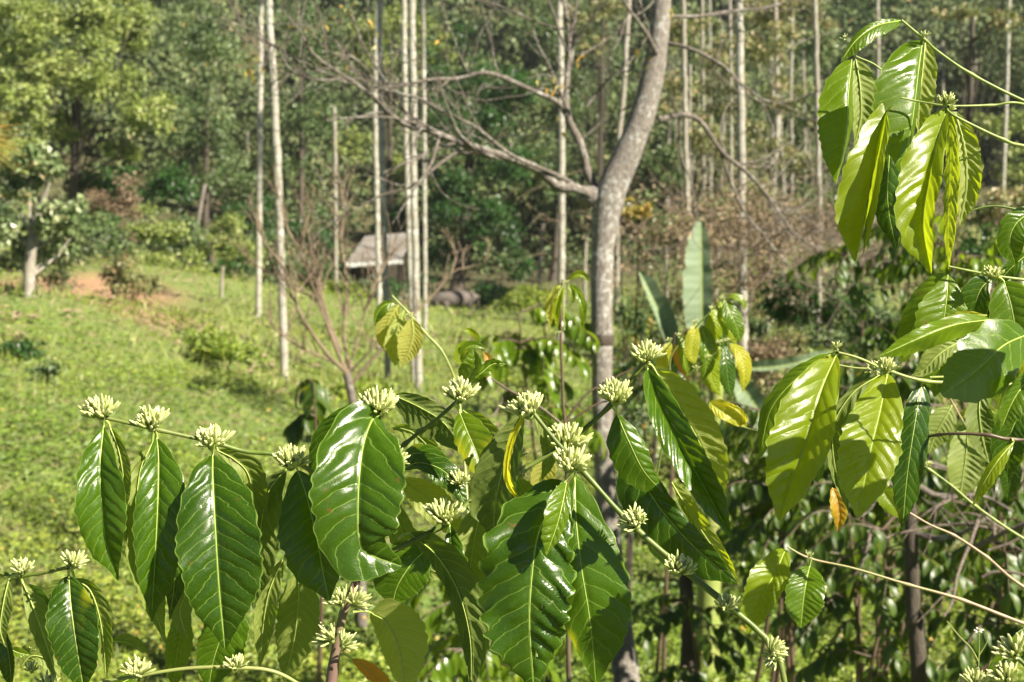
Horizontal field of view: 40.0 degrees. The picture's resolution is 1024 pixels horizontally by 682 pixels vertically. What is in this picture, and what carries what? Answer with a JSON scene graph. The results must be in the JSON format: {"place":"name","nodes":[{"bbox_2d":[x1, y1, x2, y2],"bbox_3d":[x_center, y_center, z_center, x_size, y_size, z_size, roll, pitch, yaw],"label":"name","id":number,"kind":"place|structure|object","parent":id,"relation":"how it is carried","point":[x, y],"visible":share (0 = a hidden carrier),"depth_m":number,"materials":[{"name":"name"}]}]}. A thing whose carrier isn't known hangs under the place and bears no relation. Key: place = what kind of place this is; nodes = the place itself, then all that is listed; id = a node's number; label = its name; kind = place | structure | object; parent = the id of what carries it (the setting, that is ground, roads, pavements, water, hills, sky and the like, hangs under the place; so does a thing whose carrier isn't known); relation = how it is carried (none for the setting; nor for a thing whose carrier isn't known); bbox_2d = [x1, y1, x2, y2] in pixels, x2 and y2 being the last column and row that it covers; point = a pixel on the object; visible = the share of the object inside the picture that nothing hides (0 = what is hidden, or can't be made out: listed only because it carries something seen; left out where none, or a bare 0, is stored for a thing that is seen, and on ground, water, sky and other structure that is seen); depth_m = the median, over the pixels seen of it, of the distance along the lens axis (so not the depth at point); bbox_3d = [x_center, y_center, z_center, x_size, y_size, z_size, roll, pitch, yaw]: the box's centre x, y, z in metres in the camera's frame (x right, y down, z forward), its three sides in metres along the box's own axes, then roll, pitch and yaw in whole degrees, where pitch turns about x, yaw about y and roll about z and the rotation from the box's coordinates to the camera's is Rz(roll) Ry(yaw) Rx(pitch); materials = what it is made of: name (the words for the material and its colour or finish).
{"place":"outdoors","nodes":[
{"label":"outdoors","id":0,"kind":"place"},
{"bbox_2d":[0,0,1023,681],"bbox_3d":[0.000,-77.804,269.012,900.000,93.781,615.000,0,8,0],"label":"ground","id":1,"kind":"structure","parent":0,"point":[88,272],"depth_m":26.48,"materials":[{"name":"green plant"}]},
{"bbox_2d":[0,0,60,179],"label":"broadleaf tree","id":2,"kind":"object","parent":1,"relation":"on","point":[30,97],"visible":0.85,"depth_m":49.66,"materials":[{"name":"green plant"}]},
{"bbox_2d":[0,138,89,296],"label":"pale leaved tree","id":3,"kind":"object","parent":1,"relation":"on","point":[35,223],"visible":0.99,"depth_m":27.98,"materials":[{"name":"green plant"}]},
{"bbox_2d":[8,238,89,293],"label":"bush","id":4,"kind":"object","parent":1,"relation":"on","point":[59,259],"visible":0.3,"depth_m":32.91,"materials":[{"name":"green plant"}]},
{"bbox_2d":[0,549,148,681],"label":"coffee branch","id":5,"kind":"object","parent":1,"relation":"on","point":[69,619],"visible":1,"depth_m":1.58,"materials":[{"name":"green plant"}]},
{"bbox_2d":[2,0,179,205],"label":"broadleaf tree","id":6,"kind":"object","parent":1,"relation":"on","point":[48,67],"visible":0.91,"depth_m":55.98,"materials":[{"name":"green plant"}]},
{"bbox_2d":[61,162,139,238],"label":"bush","id":7,"kind":"object","parent":1,"relation":"on","point":[107,184],"visible":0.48,"depth_m":57.78,"materials":[{"name":"green plant"}]},
{"bbox_2d":[83,171,145,242],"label":"bush","id":8,"kind":"object","parent":1,"relation":"on","point":[116,205],"visible":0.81,"depth_m":51.78,"materials":[{"name":"brown plant"}]},
{"bbox_2d":[82,221,146,260],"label":"bush","id":9,"kind":"object","parent":1,"relation":"on","point":[113,244],"visible":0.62,"depth_m":46.62,"materials":[{"name":"green plant"}]},
{"bbox_2d":[97,245,163,302],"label":"bush","id":10,"kind":"object","parent":1,"relation":"on","point":[126,284],"visible":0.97,"depth_m":35.84,"materials":[{"name":"green plant"}]},
{"bbox_2d":[121,200,192,265],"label":"bush","id":11,"kind":"object","parent":1,"relation":"on","point":[170,233],"visible":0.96,"depth_m":49.92,"materials":[{"name":"green plant"}]},
{"bbox_2d":[137,160,200,263],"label":"bush","id":12,"kind":"object","parent":1,"relation":"on","point":[170,182],"visible":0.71,"depth_m":61.81,"materials":[{"name":"green plant"}]},
{"bbox_2d":[151,212,211,262],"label":"bush","id":13,"kind":"object","parent":1,"relation":"on","point":[181,245],"visible":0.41,"depth_m":53.83,"materials":[{"name":"green plant"}]},
{"bbox_2d":[99,653,297,681],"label":"coffee branch","id":14,"kind":"object","parent":1,"relation":"on","point":[136,669],"visible":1,"depth_m":1.54,"materials":[{"name":"green plant"}]},
{"bbox_2d":[155,0,264,266],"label":"broadleaf tree","id":15,"kind":"object","parent":1,"relation":"on","point":[212,46],"visible":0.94,"depth_m":69.80,"materials":[{"name":"green plant"}]},
{"bbox_2d":[181,323,262,371],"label":"bush","id":16,"kind":"object","parent":1,"relation":"on","point":[219,345],"visible":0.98,"depth_m":26.71,"materials":[{"name":"green plant"}]},
{"bbox_2d":[183,208,271,278],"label":"bush","id":17,"kind":"object","parent":1,"relation":"on","point":[225,248],"visible":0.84,"depth_m":51.75,"materials":[{"name":"green plant"}]},
{"bbox_2d":[205,191,284,279],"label":"bush","id":18,"kind":"object","parent":1,"relation":"on","point":[267,223],"visible":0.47,"depth_m":67.74,"materials":[{"name":"green plant"}]},
{"bbox_2d":[255,0,263,316],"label":"areca palm","id":19,"kind":"object","parent":1,"relation":"on","point":[258,289],"visible":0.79,"depth_m":37.93,"materials":[{"name":"grey plant"}]},
{"bbox_2d":[265,0,288,380],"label":"areca palm","id":20,"kind":"object","parent":1,"relation":"on","point":[283,342],"visible":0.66,"depth_m":27.93,"materials":[{"name":"grey plant"}]},
{"bbox_2d":[239,0,359,259],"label":"broadleaf tree","id":21,"kind":"object","parent":1,"relation":"on","point":[301,117],"visible":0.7,"depth_m":80.06,"materials":[{"name":"green plant"}]},
{"bbox_2d":[265,200,344,279],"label":"bush","id":22,"kind":"object","parent":1,"relation":"on","point":[323,233],"visible":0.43,"depth_m":73.38,"materials":[{"name":"green plant"}]},
{"bbox_2d":[283,378,331,681],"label":"coffee shrub","id":23,"kind":"object","parent":1,"relation":"on","point":[299,426],"visible":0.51,"depth_m":7.30,"materials":[{"name":"green plant"}]},
{"bbox_2d":[211,149,489,634],"bbox_3d":[-1.561,0.611,13.714,2.704,4.926,1.044,0,8,0],"label":"leafless shrub","id":24,"kind":"object","parent":1,"relation":"on","point":[347,371],"visible":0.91,"depth_m":13.57,"materials":[{"name":"brown plant"}]},
{"bbox_2d":[323,373,401,434],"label":"bush","id":25,"kind":"object","parent":1,"relation":"on","point":[360,387],"visible":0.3,"depth_m":19.93,"materials":[{"name":"green plant"}]},
{"bbox_2d":[346,233,406,291],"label":"hut","id":26,"kind":"object","parent":1,"relation":"on","point":[398,271],"visible":0.53,"depth_m":71.28,"materials":[{"name":"metal"}]},
{"bbox_2d":[372,0,381,349],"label":"areca palm","id":27,"kind":"object","parent":1,"relation":"on","point":[377,210],"visible":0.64,"depth_m":32.95,"materials":[{"name":"grey plant"}]},
{"bbox_2d":[376,0,390,381],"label":"areca palm","id":28,"kind":"object","parent":1,"relation":"on","point":[385,284],"visible":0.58,"depth_m":27.95,"materials":[{"name":"grey plant"}]},
{"bbox_2d":[329,0,462,213],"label":"broadleaf tree","id":29,"kind":"object","parent":1,"relation":"on","point":[351,135],"visible":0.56,"depth_m":84.11,"materials":[{"name":"green plant"}]},
{"bbox_2d":[74,339,739,681],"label":"coffee plant","id":30,"kind":"object","parent":1,"relation":"on","point":[210,537],"visible":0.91,"depth_m":1.69,"materials":[{"name":"green plant"}]},
{"bbox_2d":[469,390,788,681],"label":"coffee branch","id":31,"kind":"object","parent":30,"relation":"attached to","point":[546,542],"visible":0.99,"depth_m":1.62,"materials":[{"name":"green plant"}]},
{"bbox_2d":[401,0,414,383],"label":"areca palm","id":32,"kind":"object","parent":1,"relation":"on","point":[405,135],"visible":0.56,"depth_m":28.45,"materials":[{"name":"grey plant"}]},
{"bbox_2d":[408,0,422,390],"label":"areca palm","id":33,"kind":"object","parent":1,"relation":"on","point":[414,230],"visible":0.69,"depth_m":27.44,"materials":[{"name":"grey plant"}]},
{"bbox_2d":[421,0,427,336],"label":"areca palm","id":34,"kind":"object","parent":1,"relation":"on","point":[424,208],"visible":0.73,"depth_m":35.95,"materials":[{"name":"grey plant"}]},
{"bbox_2d":[374,295,492,514],"bbox_3d":[-0.161,0.139,2.886,0.296,0.459,0.105,6,11,37],"label":"coffee sprig","id":35,"kind":"object","parent":1,"relation":"on","point":[399,336],"visible":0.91,"depth_m":2.89,"materials":[{"name":"green plant"}]},
{"bbox_2d":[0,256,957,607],"bbox_3d":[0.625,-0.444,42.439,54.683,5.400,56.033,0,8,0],"label":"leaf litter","id":36,"kind":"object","parent":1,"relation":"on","point":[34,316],"visible":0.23,"depth_m":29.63,"materials":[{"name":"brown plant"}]},
{"bbox_2d":[416,19,545,290],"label":"shade tree","id":37,"kind":"object","parent":1,"relation":"on","point":[490,211],"visible":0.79,"depth_m":75.63,"materials":[{"name":"green plant"}]},
{"bbox_2d":[401,579,578,681],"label":"coffee shrub","id":38,"kind":"object","parent":1,"relation":"on","point":[451,665],"visible":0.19,"depth_m":6.90,"materials":[{"name":"green plant"}]},
{"bbox_2d":[0,0,1023,280],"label":"forest","id":39,"kind":"object","parent":1,"relation":"on","point":[166,66],"depth_m":98.50,"materials":[{"name":"green plant"}]},
{"bbox_2d":[488,281,569,312],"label":"bush","id":40,"kind":"object","parent":1,"relation":"on","point":[526,296],"visible":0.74,"depth_m":61.72,"materials":[{"name":"green plant"}]},
{"bbox_2d":[456,303,605,681],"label":"coffee shrub","id":41,"kind":"object","parent":1,"relation":"on","point":[534,353],"visible":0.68,"depth_m":9.89,"materials":[{"name":"green plant"}]},
{"bbox_2d":[169,0,921,681],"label":"bare tree","id":42,"kind":"object","parent":1,"relation":"on","point":[603,198],"visible":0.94,"depth_m":9.92,"materials":[{"name":"grey plant"}]},
{"bbox_2d":[556,0,564,341],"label":"areca palm","id":43,"kind":"object","parent":1,"relation":"on","point":[561,196],"visible":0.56,"depth_m":32.93,"materials":[{"name":"grey plant"}]},
{"bbox_2d":[491,280,634,681],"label":"dead twig","id":44,"kind":"object","parent":1,"relation":"on","point":[568,648],"visible":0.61,"depth_m":3.20,"materials":[{"name":"brown wood"}]},
{"bbox_2d":[545,270,589,334],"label":"coffee sprig","id":45,"kind":"object","parent":44,"relation":"attached to","point":[554,304],"visible":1,"depth_m":3.19,"materials":[{"name":"green plant"}]},
{"bbox_2d":[507,0,622,281],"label":"broadleaf tree","id":46,"kind":"object","parent":1,"relation":"on","point":[550,114],"visible":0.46,"depth_m":77.89,"materials":[{"name":"green plant"}]},
{"bbox_2d":[555,0,633,182],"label":"broadleaf tree","id":47,"kind":"object","parent":1,"relation":"on","point":[584,47],"visible":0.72,"depth_m":60.05,"materials":[{"name":"green plant"}]},
{"bbox_2d":[613,0,630,325],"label":"slim trunk","id":48,"kind":"object","parent":1,"relation":"on","point":[619,133],"visible":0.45,"depth_m":43.95,"materials":[{"name":"grey plant"}]},
{"bbox_2d":[613,295,654,591],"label":"bush","id":49,"kind":"object","parent":1,"relation":"on","point":[639,320],"visible":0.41,"depth_m":15.06,"materials":[{"name":"green plant"}]},
{"bbox_2d":[612,196,660,561],"bbox_3d":[1.361,0.609,16.370,0.980,4.591,0.770,5,10,29],"label":"bush","id":50,"kind":"object","parent":1,"relation":"on","point":[634,211],"visible":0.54,"depth_m":16.07,"materials":[{"name":"green plant"}]},
{"bbox_2d":[612,188,686,553],"bbox_3d":[1.715,0.452,17.340,1.378,4.646,1.214,0,8,0],"label":"bush","id":51,"kind":"object","parent":1,"relation":"on","point":[654,443],"visible":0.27,"depth_m":17.11,"materials":[{"name":"green plant"}]},
{"bbox_2d":[641,3,698,296],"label":"slender tree","id":52,"kind":"object","parent":1,"relation":"on","point":[669,155],"visible":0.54,"depth_m":59.84,"materials":[{"name":"green plant"}]},
{"bbox_2d":[612,328,728,681],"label":"coffee shrub","id":53,"kind":"object","parent":1,"relation":"on","point":[634,362],"visible":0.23,"depth_m":11.20,"materials":[{"name":"green plant"}]},
{"bbox_2d":[681,0,689,243],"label":"slim trunk","id":54,"kind":"object","parent":1,"relation":"on","point":[684,103],"visible":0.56,"depth_m":44.94,"materials":[{"name":"grey plant"}]},
{"bbox_2d":[662,12,724,217],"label":"slender tree","id":55,"kind":"object","parent":1,"relation":"on","point":[675,33],"visible":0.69,"depth_m":45.89,"materials":[{"name":"green plant"}]},
{"bbox_2d":[679,508,715,681],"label":"old trunk","id":56,"kind":"object","parent":1,"relation":"on","point":[687,654],"visible":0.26,"depth_m":8.97,"materials":[{"name":"brown plant"}]},
{"bbox_2d":[633,591,769,681],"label":"coffee shrub","id":57,"kind":"object","parent":1,"relation":"on","point":[675,615],"visible":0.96,"depth_m":8.40,"materials":[{"name":"green plant"}]},
{"bbox_2d":[656,293,751,474],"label":"coffee sprig","id":58,"kind":"object","parent":1,"relation":"on","point":[723,325],"visible":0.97,"depth_m":3.02,"materials":[{"name":"green plant"}]},
{"bbox_2d":[656,31,800,302],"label":"slender tree","id":59,"kind":"object","parent":1,"relation":"on","point":[708,65],"visible":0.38,"depth_m":54.91,"materials":[{"name":"green plant"}]},
{"bbox_2d":[639,219,831,681],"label":"banana plant","id":60,"kind":"object","parent":1,"relation":"on","point":[697,296],"visible":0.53,"depth_m":11.58,"materials":[{"name":"green plant"}]},
{"bbox_2d":[502,112,979,325],"bbox_3d":[2.475,-1.314,16.087,5.208,2.594,4.500,0,8,0],"label":"dry brush","id":61,"kind":"object","parent":1,"relation":"on","point":[765,206],"visible":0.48,"depth_m":15.79,"materials":[{"name":"brown plant"}]},
{"bbox_2d":[735,0,748,513],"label":"areca palm","id":62,"kind":"object","parent":1,"relation":"on","point":[740,101],"visible":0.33,"depth_m":18.45,"materials":[{"name":"grey plant"}]},
{"bbox_2d":[692,177,808,331],"bbox_3d":[5.053,-1.388,30.210,2.449,4.215,2.060,0,8,0],"label":"bush","id":63,"kind":"object","parent":1,"relation":"on","point":[754,303],"visible":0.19,"depth_m":30.03,"materials":[{"name":"brown plant"}]},
{"bbox_2d":[691,13,825,328],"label":"slender tree","id":64,"kind":"object","parent":1,"relation":"on","point":[749,50],"visible":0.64,"depth_m":40.12,"materials":[{"name":"green plant"}]},
{"bbox_2d":[728,258,803,394],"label":"bush","id":65,"kind":"object","parent":1,"relation":"on","point":[764,352],"visible":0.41,"depth_m":22.04,"materials":[{"name":"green plant"}]},
{"bbox_2d":[733,268,826,528],"bbox_3d":[3.307,1.027,17.192,1.134,3.815,1.037,-5,10,-30],"label":"bush","id":66,"kind":"object","parent":1,"relation":"on","point":[779,313],"visible":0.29,"depth_m":16.91,"materials":[{"name":"green plant"}]},
{"bbox_2d":[747,317,812,390],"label":"bush","id":67,"kind":"object","parent":1,"relation":"on","point":[793,335],"visible":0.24,"depth_m":27.79,"materials":[{"name":"green plant"}]},
{"bbox_2d":[727,0,840,276],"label":"slender tree","id":68,"kind":"object","parent":1,"relation":"on","point":[755,21],"visible":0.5,"depth_m":61.68,"materials":[{"name":"green plant"}]},
{"bbox_2d":[700,403,882,681],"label":"coffee shrub","id":69,"kind":"object","parent":1,"relation":"on","point":[763,511],"visible":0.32,"depth_m":8.13,"materials":[{"name":"green plant"}]},
{"bbox_2d":[666,178,926,347],"bbox_3d":[3.228,-0.752,14.978,2.877,2.144,3.186,3,9,18],"label":"dry brush","id":70,"kind":"object","parent":1,"relation":"on","point":[818,251],"visible":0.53,"depth_m":14.93,"materials":[{"name":"brown plant"}]},
{"bbox_2d":[565,159,997,313],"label":"dry leaves","id":71,"kind":"object","parent":70,"relation":"on","point":[764,250],"visible":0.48,"depth_m":16.29,"materials":[{"name":"brown plant"}]},
{"bbox_2d":[716,423,880,681],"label":"coffee shrub","id":72,"kind":"object","parent":1,"relation":"on","point":[743,567],"visible":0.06,"depth_m":8.96,"materials":[{"name":"green plant"}]},
{"bbox_2d":[812,0,821,350],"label":"slim trunk","id":73,"kind":"object","parent":1,"relation":"on","point":[816,70],"visible":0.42,"depth_m":25.96,"materials":[{"name":"grey plant"}]},
{"bbox_2d":[782,25,853,329],"bbox_3d":[7.388,-3.595,34.318,1.813,8.228,1.713,0,8,0],"label":"slender tree","id":74,"kind":"object","parent":1,"relation":"on","point":[832,50],"visible":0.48,"depth_m":33.91,"materials":[{"name":"green plant"}]},
{"bbox_2d":[787,184,864,354],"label":"bush","id":75,"kind":"object","parent":1,"relation":"on","point":[828,194],"visible":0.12,"depth_m":28.15,"materials":[{"name":"brown plant"}]},
{"bbox_2d":[801,319,876,395],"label":"bush","id":76,"kind":"object","parent":1,"relation":"on","point":[840,337],"visible":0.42,"depth_m":25.85,"materials":[{"name":"green plant"}]},
{"bbox_2d":[813,276,877,547],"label":"bush","id":77,"kind":"object","parent":1,"relation":"on","point":[826,314],"visible":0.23,"depth_m":16.91,"materials":[{"name":"green plant"}]},
{"bbox_2d":[806,0,921,50],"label":"hill tree","id":78,"kind":"object","parent":1,"relation":"on","point":[870,8],"visible":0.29,"depth_m":119.23,"materials":[{"name":"green plant"}]},
{"bbox_2d":[839,298,900,604],"bbox_3d":[3.885,1.274,15.233,1.126,3.494,0.922,-7,11,-41],"label":"bush","id":79,"kind":"object","parent":1,"relation":"on","point":[881,313],"visible":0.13,"depth_m":14.93,"materials":[{"name":"green plant"}]},
{"bbox_2d":[770,360,970,681],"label":"coffee shrub","id":80,"kind":"object","parent":1,"relation":"on","point":[820,497],"visible":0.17,"depth_m":8.03,"materials":[{"name":"green plant"}]},
{"bbox_2d":[770,507,975,681],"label":"coffee shrub","id":81,"kind":"object","parent":1,"relation":"on","point":[934,574],"visible":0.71,"depth_m":7.14,"materials":[{"name":"green plant"}]},
{"bbox_2d":[741,546,1023,633],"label":"coffee branch","id":82,"kind":"object","parent":1,"relation":"on","point":[768,579],"visible":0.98,"depth_m":2.07,"materials":[{"name":"green plant"}]},
{"bbox_2d":[758,341,1011,531],"bbox_3d":[0.490,0.130,1.696,0.406,0.270,0.233,0,8,0],"label":"coffee branch","id":83,"kind":"object","parent":1,"relation":"on","point":[869,438],"visible":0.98,"depth_m":1.63,"materials":[{"name":"green plant"}]},
{"bbox_2d":[928,432,1023,506],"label":"coffee twig","id":84,"kind":"object","parent":83,"relation":"attached to","point":[995,467],"visible":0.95,"depth_m":1.66,"materials":[{"name":"green plant"}]},
{"bbox_2d":[786,224,1009,681],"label":"coffee shrub","id":85,"kind":"object","parent":1,"relation":"on","point":[883,335],"visible":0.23,"depth_m":8.96,"materials":[{"name":"green plant"}]},
{"bbox_2d":[837,465,1023,621],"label":"dry brush","id":86,"kind":"object","parent":1,"relation":"on","point":[989,540],"visible":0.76,"depth_m":5.36,"materials":[{"name":"brown wood"}]},
{"bbox_2d":[862,444,1013,681],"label":"old trunk","id":87,"kind":"object","parent":1,"relation":"on","point":[917,646],"visible":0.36,"depth_m":6.37,"materials":[{"name":"brown plant"}]},
{"bbox_2d":[872,214,1023,673],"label":"coffee shrub","id":88,"kind":"object","parent":1,"relation":"on","point":[957,260],"visible":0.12,"depth_m":8.26,"materials":[{"name":"green plant"}]},
{"bbox_2d":[873,458,1023,681],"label":"coffee shrub","id":89,"kind":"object","parent":1,"relation":"on","point":[931,481],"visible":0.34,"depth_m":7.39,"materials":[{"name":"green plant"}]},
{"bbox_2d":[877,398,1023,539],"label":"coffee branch","id":90,"kind":"object","parent":1,"relation":"on","point":[967,464],"visible":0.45,"depth_m":2.60,"materials":[{"name":"green plant"}]},
{"bbox_2d":[878,311,1023,430],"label":"coffee branch","id":91,"kind":"object","parent":1,"relation":"on","point":[985,360],"visible":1,"depth_m":1.47,"materials":[{"name":"green plant"}]},
{"bbox_2d":[905,505,1023,681],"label":"coffee shrub","id":92,"kind":"object","parent":1,"relation":"on","point":[1009,596],"visible":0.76,"depth_m":6.32,"materials":[{"name":"green plant"}]},
{"bbox_2d":[942,223,1008,405],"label":"bush","id":93,"kind":"object","parent":1,"relation":"on","point":[971,248],"visible":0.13,"depth_m":17.99,"materials":[{"name":"green plant"}]},
{"bbox_2d":[928,2,1023,275],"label":"hill tree","id":94,"kind":"object","parent":1,"relation":"on","point":[970,14],"visible":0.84,"depth_m":40.65,"materials":[{"name":"green plant"}]},
{"bbox_2d":[957,107,1023,222],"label":"hill tree","id":95,"kind":"object","parent":1,"relation":"on","point":[992,122],"visible":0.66,"depth_m":69.41,"materials":[{"name":"green plant"}]},
{"bbox_2d":[957,178,1023,404],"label":"bush","id":96,"kind":"object","parent":1,"relation":"on","point":[996,196],"visible":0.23,"depth_m":20.82,"materials":[{"name":"green plant"}]},
{"bbox_2d":[959,629,1023,681],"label":"coffee branch","id":97,"kind":"object","parent":1,"relation":"on","point":[1003,664],"visible":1,"depth_m":1.46,"materials":[{"name":"green plant"}]},
{"bbox_2d":[897,205,1023,483],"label":"coffee branch","id":98,"kind":"object","parent":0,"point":[937,296],"visible":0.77,"depth_m":1.78,"materials":[{"name":"green plant"}]},
{"bbox_2d":[817,18,1023,272],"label":"coffee branch","id":99,"kind":"object","parent":98,"relation":"on","point":[892,171],"visible":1,"depth_m":1.72,"materials":[{"name":"green plant"}]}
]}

